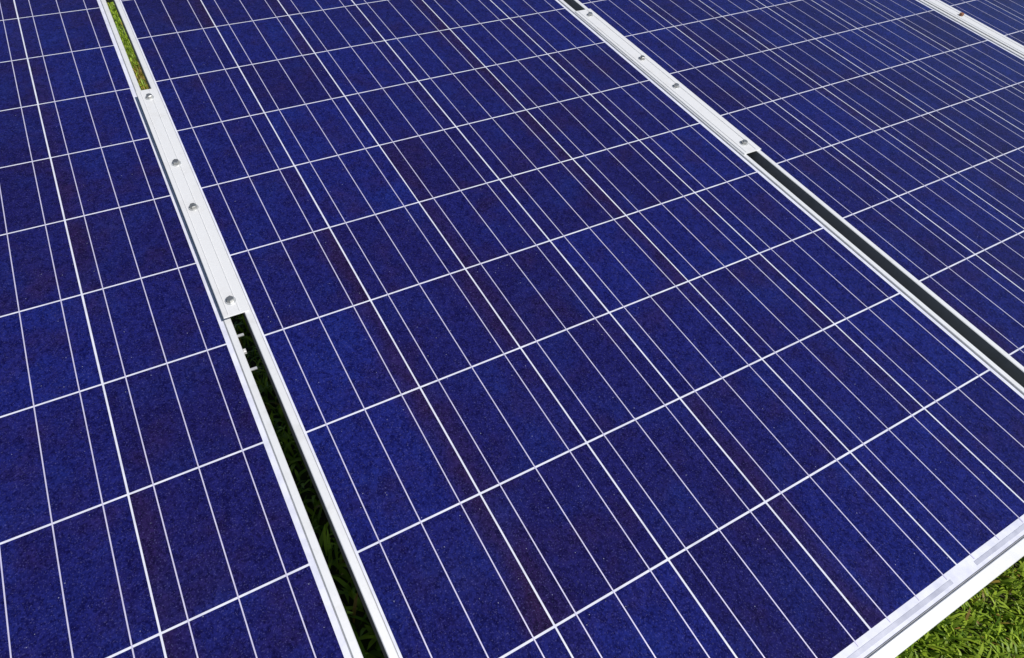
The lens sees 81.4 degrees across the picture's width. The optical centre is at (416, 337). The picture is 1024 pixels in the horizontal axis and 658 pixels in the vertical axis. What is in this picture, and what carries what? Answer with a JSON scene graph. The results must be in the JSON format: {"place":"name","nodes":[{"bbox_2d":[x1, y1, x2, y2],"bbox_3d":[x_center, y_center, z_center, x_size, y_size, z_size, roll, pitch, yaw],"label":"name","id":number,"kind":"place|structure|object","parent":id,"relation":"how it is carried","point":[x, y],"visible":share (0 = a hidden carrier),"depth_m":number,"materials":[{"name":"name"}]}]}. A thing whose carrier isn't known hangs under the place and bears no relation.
{"place":"outdoors","nodes":[
{"label":"outdoors","id":0,"kind":"place"},
{"bbox_2d":[107,2,1023,657],"bbox_3d":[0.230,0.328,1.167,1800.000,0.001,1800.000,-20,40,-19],"label":"ground","id":1,"kind":"structure","parent":0,"point":[334,568],"depth_m":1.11,"materials":[{"name":"green plant"}]},
{"bbox_3d":[0.403,-0.431,1.840,3.930,1.026,1.295,-20,60,-19],"label":"mounting frame","id":2,"kind":"object","parent":1,"relation":"on","visible":0},
{"bbox_2d":[0,0,362,657],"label":"solar module","id":3,"kind":"object","parent":2,"relation":"on","point":[151,504],"visible":0.99,"depth_m":0.72,"materials":[{"name":"blue glass"}]},
{"bbox_2d":[113,0,1023,657],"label":"solar module","id":4,"kind":"object","parent":2,"relation":"on","point":[573,334],"visible":0.99,"depth_m":0.83,"materials":[{"name":"blue glass"}]},
{"bbox_2d":[136,88,249,318],"bbox_3d":[-0.374,-0.247,0.945,0.036,0.008,0.564,-20,60,-19],"label":"cover plate","id":5,"kind":"object","parent":4,"relation":"attached to","point":[229,296],"visible":1,"depth_m":0.92,"materials":[{"name":"metal"}]},
{"bbox_2d":[563,0,1023,387],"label":"solar module","id":6,"kind":"object","parent":2,"relation":"on","point":[887,136],"visible":0.99,"depth_m":1.24,"materials":[{"name":"blue glass"}]},
{"bbox_2d":[575,9,760,154],"bbox_3d":[0.524,-0.574,1.266,0.046,0.010,0.564,-20,59,-19],"label":"cover plate","id":7,"kind":"object","parent":6,"relation":"attached to","point":[715,121],"visible":1,"depth_m":1.24,"materials":[{"name":"metal"}]},
{"bbox_2d":[925,0,1023,55],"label":"solar module","id":8,"kind":"object","parent":2,"relation":"on","point":[1005,18],"visible":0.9,"depth_m":1.60,"materials":[{"name":"blue glass"}]},
{"bbox_2d":[924,0,1023,54],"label":"cover plate","id":9,"kind":"object","parent":8,"relation":"attached to","point":[983,28],"visible":1,"depth_m":1.54,"materials":[{"name":"metal"}]}
]}

